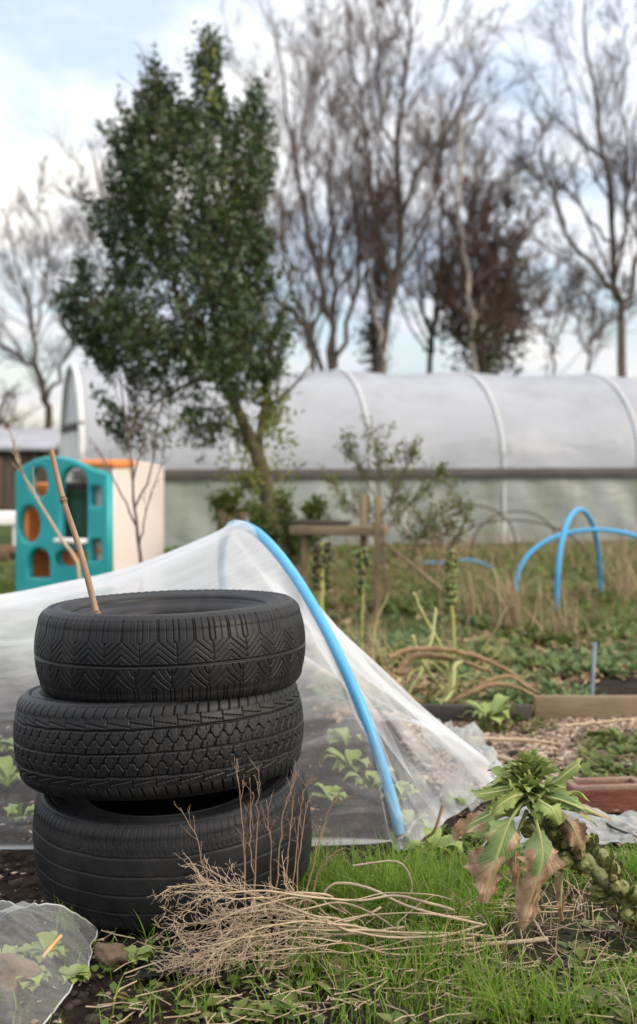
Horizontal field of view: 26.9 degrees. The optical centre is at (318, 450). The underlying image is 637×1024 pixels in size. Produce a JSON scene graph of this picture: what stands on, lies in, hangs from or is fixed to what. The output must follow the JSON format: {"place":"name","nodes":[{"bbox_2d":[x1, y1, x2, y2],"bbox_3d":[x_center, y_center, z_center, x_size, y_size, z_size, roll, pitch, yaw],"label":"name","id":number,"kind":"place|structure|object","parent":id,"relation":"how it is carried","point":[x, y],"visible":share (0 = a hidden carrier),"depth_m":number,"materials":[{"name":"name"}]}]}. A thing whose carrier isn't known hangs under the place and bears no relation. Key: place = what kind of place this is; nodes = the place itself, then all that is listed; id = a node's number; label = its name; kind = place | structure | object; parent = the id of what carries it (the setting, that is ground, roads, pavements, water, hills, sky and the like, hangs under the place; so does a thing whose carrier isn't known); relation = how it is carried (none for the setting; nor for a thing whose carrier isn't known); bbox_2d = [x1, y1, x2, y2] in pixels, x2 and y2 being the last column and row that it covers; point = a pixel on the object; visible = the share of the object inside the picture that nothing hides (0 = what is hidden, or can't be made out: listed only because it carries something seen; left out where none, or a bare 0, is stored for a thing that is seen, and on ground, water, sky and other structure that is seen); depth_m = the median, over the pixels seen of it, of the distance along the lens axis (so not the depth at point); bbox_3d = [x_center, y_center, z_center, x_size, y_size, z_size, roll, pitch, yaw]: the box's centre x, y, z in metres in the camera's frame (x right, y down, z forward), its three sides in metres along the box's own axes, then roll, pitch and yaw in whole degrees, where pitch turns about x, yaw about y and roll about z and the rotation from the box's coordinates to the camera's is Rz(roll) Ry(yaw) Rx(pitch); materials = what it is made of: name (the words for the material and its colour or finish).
{"place":"outdoors","nodes":[
{"label":"outdoors","id":0,"kind":"place"},
{"bbox_2d":[0,429,59,510],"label":"shed","id":1,"kind":"structure","parent":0,"point":[36,443],"depth_m":21.25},
{"bbox_2d":[66,482,87,538],"bbox_3d":[-1.741,0.450,9.710,0.378,0.450,0.378,0,0,0],"label":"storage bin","id":2,"kind":"object","parent":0,"point":[77,496],"visible":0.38,"depth_m":9.55,"materials":[{"name":"green plastic"}]},
{"bbox_2d":[0,525,636,1023],"bbox_3d":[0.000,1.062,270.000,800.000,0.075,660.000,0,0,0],"label":"ground","id":3,"kind":"structure","parent":0,"point":[18,675],"depth_m":3.49,"materials":[{"name":"soil"}]},
{"bbox_2d":[0,511,15,545],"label":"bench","id":4,"kind":"object","parent":3,"relation":"on","point":[7,517],"visible":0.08,"depth_m":12.79,"materials":[{"name":"white paint"}]},
{"bbox_2d":[0,756,23,786],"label":"weed plant","id":5,"kind":"object","parent":3,"relation":"on","point":[8,777],"visible":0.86,"depth_m":4.16,"materials":[{"name":"green plant"}]},
{"bbox_2d":[3,803,34,820],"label":"weed plant","id":6,"kind":"object","parent":3,"relation":"on","point":[16,809],"visible":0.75,"depth_m":3.75,"materials":[{"name":"green plant"}]},
{"bbox_2d":[0,953,40,996],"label":"clod","id":7,"kind":"object","parent":3,"relation":"on","point":[12,966],"visible":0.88,"depth_m":2.58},
{"bbox_2d":[0,378,53,428],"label":"bare tree","id":8,"kind":"object","parent":3,"relation":"on","point":[5,395],"visible":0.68,"depth_m":27.08,"materials":[{"name":"brown plant"}]},
{"bbox_2d":[15,965,52,990],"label":"weed plant","id":9,"kind":"object","parent":3,"relation":"on","point":[37,979],"visible":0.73,"depth_m":2.57,"materials":[{"name":"green plant"}]},
{"bbox_2d":[5,419,80,578],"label":"dead stalk","id":10,"kind":"object","parent":3,"relation":"on","point":[71,552],"visible":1,"depth_m":6.00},
{"bbox_2d":[23,931,65,962],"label":"weed plant","id":11,"kind":"object","parent":3,"relation":"on","point":[36,950],"visible":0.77,"depth_m":2.73,"materials":[{"name":"green plant"}]},
{"bbox_2d":[0,900,97,1023],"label":"net cover","id":12,"kind":"object","parent":3,"relation":"on","point":[63,998],"visible":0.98,"depth_m":2.80,"materials":[{"name":"clear"}]},
{"bbox_2d":[22,889,81,931],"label":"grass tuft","id":13,"kind":"object","parent":3,"relation":"on","point":[65,925],"visible":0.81,"depth_m":2.91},
{"bbox_2d":[0,154,141,428],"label":"bare tree","id":14,"kind":"object","parent":3,"relation":"on","point":[43,391],"visible":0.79,"depth_m":30.26,"materials":[{"name":"brown plant"}]},
{"bbox_2d":[58,964,90,984],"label":"weed plant","id":15,"kind":"object","parent":3,"relation":"on","point":[73,973],"visible":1,"depth_m":2.61,"materials":[{"name":"green plant"}]},
{"bbox_2d":[16,456,163,591],"bbox_3d":[-1.676,0.544,9.661,0.879,1.009,0.741,0,0,30],"label":"playhouse","id":16,"kind":"object","parent":3,"relation":"on","point":[45,558],"visible":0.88,"depth_m":9.46,"materials":[{"name":"teal plastic"}]},
{"bbox_2d":[94,942,128,967],"bbox_3d":[-0.426,1.039,2.737,0.078,0.058,0.074,0,0,0],"label":"clod","id":17,"kind":"object","parent":3,"relation":"on","point":[107,952],"visible":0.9,"depth_m":2.71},
{"bbox_2d":[36,108,199,354],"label":"bare tree","id":18,"kind":"object","parent":3,"relation":"on","point":[98,257],"visible":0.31,"depth_m":41.21,"materials":[{"name":"brown plant"}]},
{"bbox_2d":[86,372,171,562],"bbox_3d":[-0.933,0.329,6.630,0.568,1.442,0.170,0,0,45],"label":"sapling","id":19,"kind":"object","parent":3,"relation":"on","point":[138,538],"visible":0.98,"depth_m":6.59,"materials":[{"name":"brown plant"}]},
{"bbox_2d":[123,945,153,964],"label":"weed plant","id":20,"kind":"object","parent":3,"relation":"on","point":[142,953],"visible":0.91,"depth_m":2.73,"materials":[{"name":"green plant"}]},
{"bbox_2d":[131,946,206,977],"bbox_3d":[-0.306,1.040,2.713,0.158,0.012,0.138,0,0,-8],"label":"plastic scrap","id":21,"kind":"object","parent":3,"relation":"on","point":[142,973],"visible":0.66,"depth_m":2.70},
{"bbox_2d":[33,763,311,932],"bbox_3d":[-0.341,0.887,3.135,0.651,0.306,0.652,0,0,0],"label":"tyre","id":22,"kind":"object","parent":3,"relation":"on","point":[108,865],"visible":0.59,"depth_m":2.86,"materials":[{"name":"rubber"}]},
{"bbox_2d":[13,682,303,800],"bbox_3d":[-0.372,0.648,3.125,0.674,0.246,0.674,0,0,0],"label":"tyre","id":23,"kind":"object","parent":22,"relation":"on","point":[121,751],"visible":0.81,"depth_m":2.83,"materials":[{"name":"black rubber"}]},
{"bbox_2d":[34,589,305,702],"bbox_3d":[-0.346,0.453,3.125,0.631,0.219,0.631,0,0,0],"label":"tyre","id":24,"kind":"object","parent":23,"relation":"on","point":[197,645],"visible":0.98,"depth_m":2.87,"materials":[{"name":"rubber"}]},
{"bbox_2d":[49,449,100,613],"bbox_3d":[-0.505,0.346,2.986,0.211,0.698,0.020,0,0,8],"label":"bamboo cane","id":25,"kind":"object","parent":24,"relation":"in","point":[81,555],"visible":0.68,"depth_m":2.99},
{"bbox_2d":[50,20,320,553],"bbox_3d":[-0.996,-1.109,9.972,2.037,4.375,1.627,0,0,0],"label":"evergreen tree","id":26,"kind":"object","parent":3,"relation":"on","point":[225,356],"visible":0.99,"depth_m":9.81,"materials":[{"name":"green plant"}]},
{"bbox_2d":[204,469,261,529],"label":"leafy bush","id":27,"kind":"object","parent":3,"relation":"on","point":[226,503],"visible":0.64,"depth_m":10.30,"materials":[{"name":"green plant"}]},
{"bbox_2d":[232,756,248,932],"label":"upright twig","id":28,"kind":"object","parent":3,"relation":"on","point":[242,828],"visible":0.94,"depth_m":2.73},
{"bbox_2d":[164,910,355,977],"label":"dry stalk","id":29,"kind":"object","parent":3,"relation":"on","point":[314,937],"visible":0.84,"depth_m":2.64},
{"bbox_2d":[188,0,381,370],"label":"bare tree","id":30,"kind":"object","parent":3,"relation":"on","point":[309,328],"visible":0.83,"depth_m":31.61,"materials":[{"name":"brown plant"}]},
{"bbox_2d":[242,485,331,571],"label":"leafy bush","id":31,"kind":"object","parent":3,"relation":"on","point":[313,509],"visible":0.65,"depth_m":9.28,"materials":[{"name":"green plant"}]},
{"bbox_2d":[144,0,434,370],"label":"bare tree","id":32,"kind":"object","parent":3,"relation":"on","point":[332,353],"visible":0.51,"depth_m":34.05,"materials":[{"name":"brown plant"}]},
{"bbox_2d":[151,913,431,969],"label":"dry stalk","id":33,"kind":"object","parent":3,"relation":"on","point":[237,941],"visible":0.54,"depth_m":2.69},
{"bbox_2d":[217,520,404,834],"bbox_3d":[-0.136,0.640,4.375,0.270,0.826,1.621,0,0,-18],"label":"hoop","id":34,"kind":"object","parent":3,"relation":"on","point":[309,599],"visible":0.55,"depth_m":3.71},
{"bbox_2d":[0,520,493,850],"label":"insect netting","id":35,"kind":"object","parent":34,"relation":"on","point":[192,565],"visible":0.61,"depth_m":4.24,"materials":[{"name":"fabric"}]},
{"bbox_2d":[140,896,485,984],"bbox_3d":[-0.014,0.972,2.690,0.711,0.150,0.242,0,0,-33],"label":"dry stalk","id":36,"kind":"object","parent":3,"relation":"on","point":[187,959],"visible":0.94,"depth_m":2.61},
{"bbox_2d":[0,823,636,1023],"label":"grass","id":37,"kind":"structure","parent":3,"relation":"on","point":[398,877],"depth_m":2.72,"materials":[{"name":"plant"}]},
{"bbox_2d":[173,919,343,966],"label":"dry stalk","id":38,"kind":"object","parent":37,"relation":"on","point":[216,930],"visible":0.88,"depth_m":2.61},
{"bbox_2d":[201,905,404,984],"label":"dry stalk","id":39,"kind":"object","parent":37,"relation":"on","point":[337,924],"visible":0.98,"depth_m":2.60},
{"bbox_2d":[322,882,481,925],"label":"dry stalk","id":40,"kind":"object","parent":37,"relation":"on","point":[396,901],"visible":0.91,"depth_m":2.80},
{"bbox_2d":[0,724,636,1023],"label":"soil clods","id":41,"kind":"object","parent":3,"relation":"on","point":[356,825],"visible":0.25,"depth_m":2.99,"materials":[{"name":"soil"}]},
{"bbox_2d":[0,541,636,674],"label":"weeds","id":42,"kind":"object","parent":3,"relation":"on","point":[527,640],"visible":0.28,"depth_m":8.73,"materials":[{"name":"green plant"}]},
{"bbox_2d":[0,722,636,1023],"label":"bark bits","id":43,"kind":"object","parent":3,"relation":"on","point":[34,1021],"visible":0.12,"depth_m":3.35,"materials":[{"name":"brown wood"}]},
{"bbox_2d":[311,541,331,662],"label":"bolted stalk","id":44,"kind":"object","parent":3,"relation":"on","point":[320,576],"visible":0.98,"depth_m":6.59,"materials":[{"name":"green plant"}]},
{"bbox_2d":[175,921,474,991],"bbox_3d":[0.031,0.995,2.676,0.632,0.103,0.136,0,0,-22],"label":"dry stalk","id":45,"kind":"object","parent":3,"relation":"on","point":[267,922],"visible":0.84,"depth_m":2.61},
{"bbox_2d":[168,868,486,974],"bbox_3d":[0.044,0.938,2.686,0.711,0.196,0.173,0,0,-16],"label":"dry stalk","id":46,"kind":"object","parent":3,"relation":"on","point":[374,935],"visible":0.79,"depth_m":2.66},
{"bbox_2d":[183,868,347,963],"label":"dry stalk","id":47,"kind":"object","parent":46,"relation":"on","point":[272,902],"visible":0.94,"depth_m":2.59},
{"bbox_2d":[180,875,347,915],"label":"dry stalk","id":48,"kind":"object","parent":47,"relation":"on","point":[253,903],"visible":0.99,"depth_m":2.58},
{"bbox_2d":[175,894,362,942],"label":"dry stalk","id":49,"kind":"object","parent":46,"relation":"on","point":[328,921],"visible":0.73,"depth_m":2.66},
{"bbox_2d":[153,898,392,956],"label":"dry stalk","id":50,"kind":"object","parent":46,"relation":"on","point":[328,903],"visible":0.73,"depth_m":2.66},
{"bbox_2d":[149,850,381,921],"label":"dry stalk","id":51,"kind":"object","parent":50,"relation":"on","point":[317,916],"visible":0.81,"depth_m":2.67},
{"bbox_2d":[160,850,451,917],"bbox_3d":[-0.001,0.893,2.706,0.635,0.147,0.157,0,0,-14],"label":"dry stalk","id":52,"kind":"object","parent":50,"relation":"on","point":[272,887],"visible":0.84,"depth_m":2.68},
{"bbox_2d":[160,855,454,934],"bbox_3d":[-0.001,0.886,2.697,0.668,0.213,0.113,0,0,-21],"label":"dry stalk","id":53,"kind":"object","parent":46,"relation":"on","point":[362,900],"visible":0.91,"depth_m":2.64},
{"bbox_2d":[196,881,469,970],"bbox_3d":[0.050,0.947,2.708,0.611,0.151,0.137,0,0,-16],"label":"dry stalk","id":54,"kind":"object","parent":46,"relation":"on","point":[319,924],"visible":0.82,"depth_m":2.68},
{"bbox_2d":[310,783,347,801],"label":"weed plant","id":55,"kind":"object","parent":3,"relation":"on","point":[330,792],"visible":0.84,"depth_m":3.97,"materials":[{"name":"green plant"}]},
{"bbox_2d":[168,906,492,992],"bbox_3d":[0.035,0.974,2.722,0.720,0.143,0.134,0,0,-32],"label":"dry stalk","id":56,"kind":"object","parent":3,"relation":"on","point":[311,929],"visible":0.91,"depth_m":2.61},
{"bbox_2d":[324,727,361,746],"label":"weed plant","id":57,"kind":"object","parent":3,"relation":"on","point":[342,736],"visible":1,"depth_m":4.69,"materials":[{"name":"green plant"}]},
{"bbox_2d":[322,747,371,775],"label":"weed plant","id":58,"kind":"object","parent":3,"relation":"on","point":[353,759],"visible":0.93,"depth_m":4.27,"materials":[{"name":"green plant"}]},
{"bbox_2d":[59,362,636,548],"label":"polytunnel","id":59,"kind":"structure","parent":3,"relation":"on","point":[554,450],"depth_m":15.20,"materials":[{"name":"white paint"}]},
{"bbox_2d":[80,699,636,1023],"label":"clover weeds","id":60,"kind":"object","parent":3,"relation":"on","point":[620,738],"visible":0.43,"depth_m":2.64,"materials":[{"name":"green plant"}]},
{"bbox_2d":[85,887,636,1023],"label":"straw litter","id":61,"kind":"object","parent":3,"relation":"on","point":[565,909],"visible":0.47,"depth_m":2.66,"materials":[{"name":"plant"}]},
{"bbox_2d":[350,547,371,670],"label":"bolted stalk","id":62,"kind":"object","parent":3,"relation":"on","point":[361,557],"visible":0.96,"depth_m":6.19,"materials":[{"name":"green plant"}]},
{"bbox_2d":[289,495,442,615],"bbox_3d":[0.329,0.668,8.533,1.076,0.764,0.264,0,0,25],"label":"wooden stand","id":63,"kind":"object","parent":3,"relation":"on","point":[363,530],"visible":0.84,"depth_m":8.54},
{"bbox_2d":[343,766,399,791],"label":"weed plant","id":64,"kind":"object","parent":3,"relation":"on","point":[368,782],"visible":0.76,"depth_m":4.06,"materials":[{"name":"green plant"}]},
{"bbox_2d":[335,611,408,667],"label":"dry tuft","id":65,"kind":"object","parent":3,"relation":"on","point":[367,648],"visible":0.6,"depth_m":6.44,"materials":[{"name":"plant"}]},
{"bbox_2d":[341,177,412,373],"bbox_3d":[1.457,-2.588,31.822,1.531,7.296,4.123,0,0,19],"label":"birch tree","id":66,"kind":"object","parent":3,"relation":"on","point":[382,355],"visible":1,"depth_m":31.56,"materials":[{"name":"brown plant"}]},
{"bbox_2d":[318,1,446,372],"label":"bare tree","id":67,"kind":"object","parent":3,"relation":"on","point":[369,336],"visible":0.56,"depth_m":36.35,"materials":[{"name":"brown plant"}]},
{"bbox_2d":[316,414,449,604],"bbox_3d":[0.429,0.399,8.909,0.905,1.302,0.472,0,0,0],"label":"weedy shrub","id":68,"kind":"object","parent":3,"relation":"on","point":[441,469],"visible":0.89,"depth_m":8.86,"materials":[{"name":"green plant"}]},
{"bbox_2d":[372,777,420,801],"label":"weed plant","id":69,"kind":"object","parent":3,"relation":"on","point":[401,787],"visible":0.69,"depth_m":3.95,"materials":[{"name":"green plant"}]},
{"bbox_2d":[275,0,551,372],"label":"bare tree","id":70,"kind":"object","parent":3,"relation":"on","point":[427,162],"visible":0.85,"depth_m":33.09,"materials":[{"name":"brown plant"}]},
{"bbox_2d":[401,809,429,826],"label":"weed plant","id":71,"kind":"object","parent":3,"relation":"on","point":[408,818],"visible":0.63,"depth_m":3.70,"materials":[{"name":"green plant"}]},
{"bbox_2d":[294,932,548,946],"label":"dry stalk","id":72,"kind":"object","parent":3,"relation":"on","point":[511,942],"visible":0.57,"depth_m":2.80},
{"bbox_2d":[408,607,436,693],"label":"bent stalk","id":73,"kind":"object","parent":3,"relation":"on","point":[415,682],"visible":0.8,"depth_m":5.76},
{"bbox_2d":[384,473,481,617],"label":"weedy shrub","id":74,"kind":"object","parent":3,"relation":"on","point":[460,502],"visible":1,"depth_m":8.27,"materials":[{"name":"green plant"}]},
{"bbox_2d":[402,827,466,858],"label":"weed plant","id":75,"kind":"object","parent":3,"relation":"on","point":[444,840],"visible":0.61,"depth_m":3.41,"materials":[{"name":"green plant"}]},
{"bbox_2d":[329,593,549,718],"bbox_3d":[0.609,0.892,6.091,1.130,0.328,1.863,0,0,0],"label":"stem tangle","id":76,"kind":"object","parent":3,"relation":"on","point":[457,684],"visible":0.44,"depth_m":5.81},
{"bbox_2d":[342,0,541,372],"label":"bare tree","id":77,"kind":"object","parent":3,"relation":"on","point":[430,351],"visible":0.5,"depth_m":35.35,"materials":[{"name":"brown plant"}]},
{"bbox_2d":[395,652,492,675],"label":"bent stalk","id":78,"kind":"object","parent":3,"relation":"on","point":[404,663],"visible":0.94,"depth_m":5.55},
{"bbox_2d":[397,766,496,840],"bbox_3d":[0.391,0.965,3.759,0.029,0.147,0.610,0,0,35],"label":"loose netting","id":79,"kind":"object","parent":3,"relation":"on","point":[458,782],"visible":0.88,"depth_m":3.75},
{"bbox_2d":[439,548,459,655],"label":"bolted stalk","id":80,"kind":"object","parent":3,"relation":"on","point":[450,587],"visible":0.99,"depth_m":6.29,"materials":[{"name":"green plant"}]},
{"bbox_2d":[288,537,636,667],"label":"rough grass","id":81,"kind":"structure","parent":3,"relation":"on","point":[576,561],"depth_m":9.84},
{"bbox_2d":[387,646,541,693],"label":"bent stalk","id":82,"kind":"object","parent":3,"relation":"on","point":[396,654],"visible":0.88,"depth_m":5.52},
{"bbox_2d":[295,512,636,722],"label":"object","id":83,"kind":"object","parent":3,"relation":"on","point":[395,714],"depth_m":6.92,"materials":[{"name":"plant"}]},
{"bbox_2d":[299,831,636,1023],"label":"grass","id":84,"kind":"structure","parent":3,"relation":"on","point":[551,920],"depth_m":2.79,"materials":[{"name":"plant"}]},
{"bbox_2d":[398,89,538,372],"bbox_3d":[3.460,-3.561,29.007,3.395,9.239,2.702,0,0,-23],"label":"birch tree","id":85,"kind":"object","parent":3,"relation":"on","point":[475,316],"visible":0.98,"depth_m":29.07,"materials":[{"name":"brown plant"}]},
{"bbox_2d":[303,609,636,714],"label":"bed weeds","id":86,"kind":"object","parent":3,"relation":"on","point":[608,667],"visible":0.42,"depth_m":6.26,"materials":[{"name":"green plant"}]},
{"bbox_2d":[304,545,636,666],"bbox_3d":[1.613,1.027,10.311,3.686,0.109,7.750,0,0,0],"label":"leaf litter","id":87,"kind":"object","parent":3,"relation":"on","point":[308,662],"visible":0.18,"depth_m":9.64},
{"bbox_2d":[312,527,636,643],"bbox_3d":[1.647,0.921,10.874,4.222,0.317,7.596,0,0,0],"label":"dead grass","id":88,"kind":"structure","parent":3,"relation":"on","point":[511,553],"depth_m":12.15,"materials":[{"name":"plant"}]},
{"bbox_2d":[394,151,565,375],"bbox_3d":[4.430,-3.328,36.115,3.928,9.372,7.100,0,0,28],"label":"bare tree","id":89,"kind":"object","parent":3,"relation":"on","point":[489,354],"visible":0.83,"depth_m":35.01,"materials":[{"name":"brown plant"}]},
{"bbox_2d":[441,556,524,617],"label":"dry tuft","id":90,"kind":"object","parent":3,"relation":"on","point":[470,611],"visible":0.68,"depth_m":8.36,"materials":[{"name":"plant"}]},
{"bbox_2d":[463,694,515,724],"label":"weed plant","id":91,"kind":"object","parent":3,"relation":"on","point":[490,713],"visible":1,"depth_m":5.10,"materials":[{"name":"green plant"}]},
{"bbox_2d":[447,681,535,703],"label":"bent stalk","id":92,"kind":"object","parent":3,"relation":"on","point":[466,694],"visible":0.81,"depth_m":5.44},
{"bbox_2d":[397,715,636,791],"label":"wood chips","id":93,"kind":"object","parent":3,"relation":"on","point":[442,767],"visible":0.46,"depth_m":4.79,"materials":[{"name":"wood"}]},
{"bbox_2d":[420,713,502,778],"bbox_3d":[0.489,0.988,4.576,0.143,0.103,0.993,0,0,-19],"label":"loose netting","id":94,"kind":"object","parent":93,"relation":"on","point":[471,734],"visible":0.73,"depth_m":4.54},
{"bbox_2d":[485,736,559,744],"bbox_3d":[0.700,1.030,4.732,0.319,0.018,0.042,0,0,14],"label":"stick","id":95,"kind":"object","parent":93,"relation":"on","point":[516,739],"visible":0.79,"depth_m":4.74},
{"bbox_2d":[448,519,588,561],"bbox_3d":[1.830,0.825,11.795,1.533,0.457,0.225,0,0,-24],"label":"hoop","id":96,"kind":"object","parent":3,"relation":"on","point":[577,541],"visible":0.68,"depth_m":11.67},
{"bbox_2d":[462,540,582,630],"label":"dry tuft","id":97,"kind":"object","parent":3,"relation":"on","point":[514,600],"visible":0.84,"depth_m":7.69,"materials":[{"name":"plant"}]},
{"bbox_2d":[412,695,636,723],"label":"edging board","id":98,"kind":"object","parent":3,"relation":"on","point":[546,707],"visible":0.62,"depth_m":5.21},
{"bbox_2d":[460,217,616,375],"bbox_3d":[6.385,-2.628,37.100,4.032,7.382,6.773,0,0,21],"label":"bare tree","id":99,"kind":"object","parent":3,"relation":"on","point":[573,279],"visible":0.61,"depth_m":36.45,"materials":[{"name":"brown plant"}]},
{"bbox_2d":[452,749,636,933],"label":"sprout plant","id":100,"kind":"object","parent":3,"relation":"on","point":[558,841],"visible":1,"depth_m":2.65,"materials":[{"name":"green plant"}]},
{"bbox_2d":[461,0,636,376],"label":"bare tree","id":101,"kind":"object","parent":3,"relation":"on","point":[609,168],"visible":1,"depth_m":27.76,"materials":[{"name":"brown plant"}]},
{"bbox_2d":[513,569,601,640],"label":"dry tuft","id":102,"kind":"object","parent":3,"relation":"on","point":[558,629],"visible":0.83,"depth_m":7.28,"materials":[{"name":"plant"}]},
{"bbox_2d":[482,804,636,846],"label":"loose netting","id":103,"kind":"object","parent":3,"relation":"on","point":[625,820],"visible":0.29,"depth_m":3.62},
{"bbox_2d":[513,527,636,597],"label":"hoop","id":104,"kind":"object","parent":3,"relation":"on","point":[531,551],"visible":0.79,"depth_m":9.12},
{"bbox_2d":[554,507,602,610],"bbox_3d":[1.776,0.715,8.994,0.045,0.674,1.353,0,0,24],"label":"hoop","id":105,"kind":"object","parent":3,"relation":"on","point":[573,512],"visible":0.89,"depth_m":8.63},
{"bbox_2d":[546,229,636,372],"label":"bare tree","id":106,"kind":"object","parent":3,"relation":"on","point":[595,307],"visible":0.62,"depth_m":40.04,"materials":[{"name":"brown plant"}]},
{"bbox_2d":[566,776,636,812],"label":"brick","id":107,"kind":"object","parent":3,"relation":"on","point":[611,794],"visible":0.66,"depth_m":3.83,"materials":[{"name":"ceramic"}]},
{"bbox_2d":[581,535,636,601],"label":"dry tuft","id":108,"kind":"object","parent":3,"relation":"on","point":[626,581],"visible":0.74,"depth_m":9.32,"materials":[{"name":"plant"}]},
{"bbox_2d":[0,0,636,446],"label":"sky","id":109,"kind":"structure","parent":0,"point":[69,55],"materials":[{"name":"white"}]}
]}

